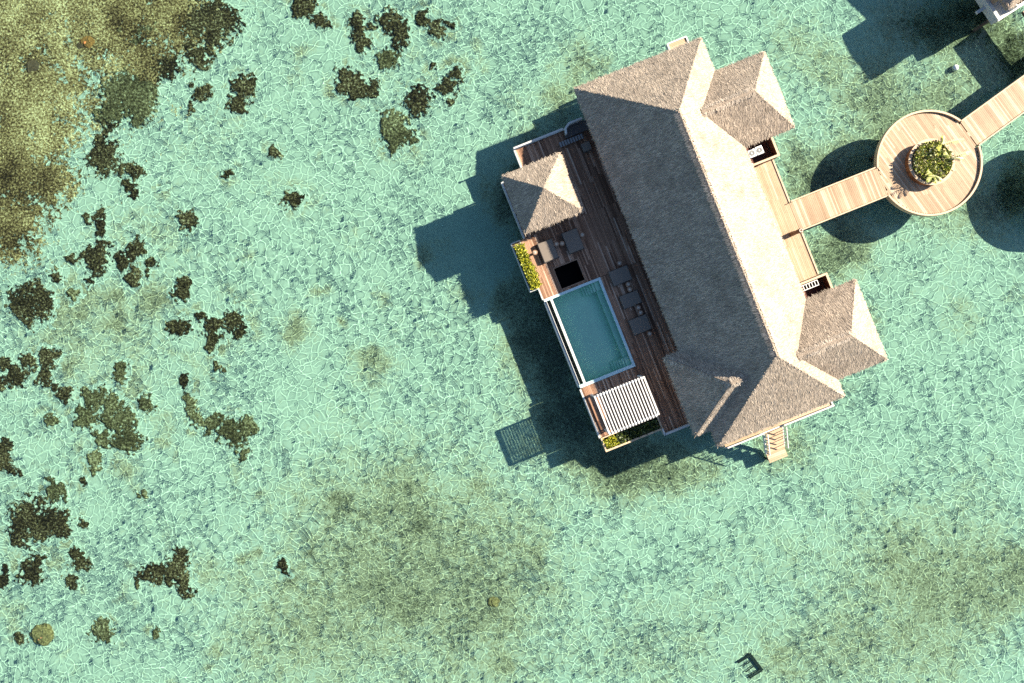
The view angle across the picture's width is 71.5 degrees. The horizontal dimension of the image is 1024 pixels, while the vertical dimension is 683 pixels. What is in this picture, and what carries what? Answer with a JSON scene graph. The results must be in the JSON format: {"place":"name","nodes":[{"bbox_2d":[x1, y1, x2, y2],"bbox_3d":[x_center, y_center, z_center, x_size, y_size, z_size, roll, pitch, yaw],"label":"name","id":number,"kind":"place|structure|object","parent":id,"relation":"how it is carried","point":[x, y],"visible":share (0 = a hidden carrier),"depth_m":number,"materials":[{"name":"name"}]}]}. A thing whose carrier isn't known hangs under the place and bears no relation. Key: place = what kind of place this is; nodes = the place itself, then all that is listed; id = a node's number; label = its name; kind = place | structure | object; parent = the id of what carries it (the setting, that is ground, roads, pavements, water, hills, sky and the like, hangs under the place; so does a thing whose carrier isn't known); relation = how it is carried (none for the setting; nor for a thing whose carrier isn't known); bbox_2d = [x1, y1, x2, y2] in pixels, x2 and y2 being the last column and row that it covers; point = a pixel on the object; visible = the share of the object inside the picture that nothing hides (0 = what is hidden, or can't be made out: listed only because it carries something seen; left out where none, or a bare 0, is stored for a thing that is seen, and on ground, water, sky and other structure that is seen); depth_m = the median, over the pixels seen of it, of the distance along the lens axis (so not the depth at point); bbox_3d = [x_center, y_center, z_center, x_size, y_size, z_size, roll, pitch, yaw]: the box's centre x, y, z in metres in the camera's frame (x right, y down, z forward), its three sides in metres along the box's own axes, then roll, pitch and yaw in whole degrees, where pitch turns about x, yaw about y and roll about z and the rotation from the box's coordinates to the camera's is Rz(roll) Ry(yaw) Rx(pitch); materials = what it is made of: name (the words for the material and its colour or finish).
{"place":"outdoors","nodes":[
{"label":"outdoors","id":0,"kind":"place"},
{"bbox_2d":[0,0,1023,682],"bbox_3d":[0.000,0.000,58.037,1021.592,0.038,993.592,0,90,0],"label":"lagoon water","id":1,"kind":"structure","parent":0,"point":[290,390],"depth_m":58.04,"materials":[{"name":"teal liquid"}]},
{"bbox_3d":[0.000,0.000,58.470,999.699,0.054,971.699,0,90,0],"label":"sandy seabed","id":2,"kind":"structure","parent":0,"visible":0},
{"bbox_2d":[501,128,689,437],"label":"pool deck","id":3,"kind":"structure","parent":2,"relation":"on","point":[608,242],"depth_m":55.60,"materials":[{"name":"brown wood"}]},
{"bbox_2d":[510,240,538,292],"bbox_3d":[1.005,-5.862,55.685,0.780,0.730,4.100,-22,90,0],"label":"planter box","id":4,"kind":"object","parent":3,"relation":"attached to","point":[518,260],"visible":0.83,"depth_m":55.52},
{"bbox_2d":[513,243,542,289],"bbox_3d":[1.251,-5.840,55.146,1.190,0.756,3.926,-22,90,0],"label":"hedge","id":5,"kind":"object","parent":4,"relation":"on","point":[532,276],"visible":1,"depth_m":55.01,"materials":[{"name":"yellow plant"}]},
{"bbox_2d":[501,152,583,235],"bbox_3d":[2.270,-11.069,53.426,5.162,4.348,5.140,-22,90,0],"label":"gazebo","id":6,"kind":"object","parent":3,"relation":"on","point":[542,193],"visible":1,"depth_m":52.68,"materials":[{"name":"plant"}]},
{"bbox_2d":[537,238,558,263],"bbox_3d":[2.796,-7.053,55.400,1.270,0.400,1.620,-22,90,0],"label":"lounger","id":7,"kind":"object","parent":3,"relation":"on","point":[547,250],"visible":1,"depth_m":55.20,"materials":[{"name":"grey fabric"}]},
{"bbox_2d":[552,258,585,289],"bbox_3d":[4.481,-5.250,56.235,2.120,1.330,1.860,-22,90,0],"label":"sunken tub","id":8,"kind":"object","parent":3,"relation":"in","point":[569,274],"visible":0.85,"depth_m":56.84,"materials":[{"name":"brown wood"}]},
{"bbox_2d":[559,133,583,147],"bbox_3d":[4.624,-15.635,55.432,2.000,0.335,0.400,-22,90,0],"label":"bench","id":9,"kind":"object","parent":3,"relation":"on","point":[570,140],"visible":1,"depth_m":55.27,"materials":[{"name":"grey wood"}]},
{"bbox_2d":[561,228,584,254],"bbox_3d":[4.740,-7.819,55.400,1.290,0.400,1.760,-22,90,0],"label":"lounger","id":10,"kind":"object","parent":3,"relation":"on","point":[572,241],"visible":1,"depth_m":55.20,"materials":[{"name":"grey fabric"}]},
{"bbox_2d":[564,117,588,138],"bbox_3d":[5.008,-16.629,55.175,2.150,0.850,0.960,-22,90,0],"label":"garden sofa","id":11,"kind":"object","parent":3,"relation":"on","point":[575,127],"visible":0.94,"depth_m":55.20,"materials":[{"name":"grey fabric"}]},
{"bbox_2d":[581,141,591,152],"bbox_3d":[5.794,-15.134,55.375,0.700,0.450,0.700,-22,90,0],"label":"ottoman","id":12,"kind":"object","parent":3,"relation":"on","point":[586,147],"visible":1,"depth_m":55.15,"materials":[{"name":"grey fabric"}]},
{"bbox_2d":[544,277,634,387],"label":"swimming pool","id":13,"kind":"structure","parent":3,"relation":"in","point":[588,332],"depth_m":56.85,"materials":[{"name":"teal liquid"}]},
{"bbox_2d":[608,265,632,286],"bbox_3d":[8.432,-5.117,55.400,1.600,0.400,1.240,-22,90,0],"label":"lounger","id":14,"kind":"object","parent":3,"relation":"on","point":[620,275],"visible":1,"depth_m":55.20,"materials":[{"name":"grey fabric"}]},
{"bbox_2d":[590,375,659,434],"bbox_3d":[8.556,4.763,54.265,4.090,2.670,3.200,-22,90,0],"label":"pergola","id":15,"kind":"object","parent":3,"relation":"on","point":[656,412],"visible":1,"depth_m":52.93,"materials":[{"name":"white wood"}]},
{"bbox_2d":[619,289,641,309],"bbox_3d":[9.227,-3.265,55.400,1.560,0.400,1.110,-22,90,0],"label":"lounger","id":16,"kind":"object","parent":3,"relation":"on","point":[630,299],"visible":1,"depth_m":55.20,"materials":[{"name":"grey fabric"}]},
{"bbox_2d":[600,415,662,451],"bbox_3d":[9.340,7.196,55.740,4.800,0.720,1.140,-22,90,0],"label":"planter trough","id":17,"kind":"object","parent":3,"relation":"attached to","point":[629,441],"visible":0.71,"depth_m":55.46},
{"bbox_2d":[603,436,619,448],"bbox_3d":[7.715,7.811,55.341,1.256,0.539,1.020,-22,90,0],"label":"shrub","id":18,"kind":"object","parent":17,"relation":"on","point":[612,440],"visible":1,"depth_m":55.30,"materials":[{"name":"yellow plant"}]},
{"bbox_2d":[616,418,660,444],"bbox_3d":[9.828,6.998,55.336,3.696,0.550,1.134,-22,90,0],"label":"shrub","id":19,"kind":"object","parent":17,"relation":"on","point":[639,428],"visible":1,"depth_m":55.30,"materials":[{"name":"green plant"}]},
{"bbox_2d":[628,314,651,335],"bbox_3d":[9.962,-1.308,55.400,1.530,0.400,1.290,-22,90,0],"label":"lounger","id":20,"kind":"object","parent":3,"relation":"on","point":[639,324],"visible":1,"depth_m":55.20,"materials":[{"name":"grey fabric"}]},
{"bbox_2d":[665,36,834,448],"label":"house platform","id":21,"kind":"structure","parent":2,"relation":"on","point":[778,199],"depth_m":55.60,"materials":[{"name":"beige wood"}]},
{"bbox_2d":[572,37,887,448],"bbox_3d":[15.982,-7.906,51.879,15.846,7.442,29.233,-22,90,0],"label":"thatched villa","id":22,"kind":"object","parent":21,"relation":"on","point":[761,341],"visible":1,"depth_m":51.04,"materials":[{"name":"plant"}]},
{"bbox_2d":[746,137,779,166],"bbox_3d":[18.329,-14.666,55.117,3.930,1.015,2.380,-22,90,0],"label":"service nook","id":23,"kind":"object","parent":21,"relation":"on","point":[765,156],"visible":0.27,"depth_m":55.57,"materials":[{"name":"beige wood"}]},
{"bbox_2d":[747,148,756,158],"bbox_3d":[18.525,-14.540,55.212,0.560,0.715,0.640,-22,90,0],"label":"cooling unit","id":24,"kind":"object","parent":23,"relation":"on","point":[751,153],"visible":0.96,"depth_m":54.88,"materials":[{"name":"white metal"}]},
{"bbox_2d":[754,145,763,156],"bbox_3d":[19.101,-14.770,55.212,0.560,0.715,0.640,-22,90,0],"label":"cooling unit","id":25,"kind":"object","parent":23,"relation":"on","point":[759,151],"visible":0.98,"depth_m":54.88,"materials":[{"name":"white metal"}]},
{"bbox_2d":[763,426,788,462],"bbox_3d":[20.926,8.157,56.698,1.640,3.944,2.858,-22,90,0],"label":"water stair","id":26,"kind":"object","parent":21,"relation":"attached to","point":[775,443],"visible":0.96,"depth_m":56.34,"materials":[{"name":"beige wood"}]},
{"bbox_2d":[789,228,802,235],"bbox_3d":[21.845,-8.393,54.660,0.400,1.880,0.400,-22,90,0],"label":"lamp post","id":27,"kind":"object","parent":21,"relation":"on","point":[795,232],"visible":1,"depth_m":54.28,"materials":[{"name":"brown wood"}]},
{"bbox_2d":[800,272,832,297],"bbox_3d":[22.762,-3.584,55.117,3.930,1.015,2.150,-22,90,0],"label":"service nook","id":28,"kind":"object","parent":21,"relation":"on","point":[819,288],"visible":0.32,"depth_m":55.58,"materials":[{"name":"beige wood"}]},
{"bbox_2d":[801,280,818,290],"bbox_3d":[22.807,-4.254,55.180,1.711,0.780,0.460,-22,90,0],"label":"drying rack","id":29,"kind":"object","parent":28,"relation":"on","point":[815,285],"visible":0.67,"depth_m":54.79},
{"bbox_2d":[789,166,888,229],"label":"jetty","id":30,"kind":"object","parent":2,"relation":"on","point":[838,198],"visible":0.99,"depth_m":55.60,"materials":[{"name":"beige wood"}]},
{"bbox_2d":[871,110,982,216],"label":"round deck","id":31,"kind":"structure","parent":2,"relation":"on","point":[901,138],"depth_m":55.60,"materials":[{"name":"beige wood"}]},
{"bbox_2d":[905,138,954,185],"bbox_3d":[32.451,-13.895,55.283,3.600,0.626,3.600,-22,90,0],"label":"round planter","id":32,"kind":"object","parent":31,"relation":"on","point":[917,179],"visible":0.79,"depth_m":55.00,"materials":[{"name":"concrete"}]},
{"bbox_2d":[912,139,953,182],"bbox_3d":[32.474,-13.941,54.776,3.379,0.761,3.352,-22,90,0],"label":"planter greenery","id":33,"kind":"object","parent":32,"relation":"on","point":[939,163],"visible":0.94,"depth_m":54.70,"materials":[{"name":"green plant"}]},
{"bbox_2d":[926,170,941,183],"bbox_3d":[32.194,-12.508,54.624,1.315,1.072,0.978,8,90,0],"label":"young palm","id":34,"kind":"object","parent":32,"relation":"in","point":[934,177],"visible":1,"depth_m":54.23,"materials":[{"name":"green plant"}]},
{"bbox_2d":[936,136,963,150],"bbox_3d":[33.332,-15.372,54.704,2.228,0.912,1.026,-22,90,0],"label":"young palm","id":35,"kind":"object","parent":32,"relation":"in","point":[942,139],"visible":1,"depth_m":54.36,"materials":[{"name":"yellow plant"}]},
{"bbox_2d":[943,151,971,160],"bbox_3d":[33.958,-14.127,54.640,2.144,1.040,0.774,-1,90,0],"label":"young palm","id":36,"kind":"object","parent":32,"relation":"in","point":[959,158],"visible":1,"depth_m":54.26,"materials":[{"name":"green plant"}]},
{"bbox_2d":[958,74,1023,146],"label":"jetty","id":37,"kind":"object","parent":2,"relation":"on","point":[993,115],"visible":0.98,"depth_m":55.60,"materials":[{"name":"beige wood"}]},
{"bbox_2d":[973,0,1023,31],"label":"neighbouring deck","id":38,"kind":"structure","parent":2,"relation":"on","point":[994,12],"depth_m":55.55,"materials":[{"name":"grey wood"}]},
{"bbox_2d":[990,0,1021,10],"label":"neighbouring villa","id":39,"kind":"object","parent":38,"relation":"on","point":[1007,4],"visible":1,"depth_m":52.98,"materials":[{"name":"wicker"}]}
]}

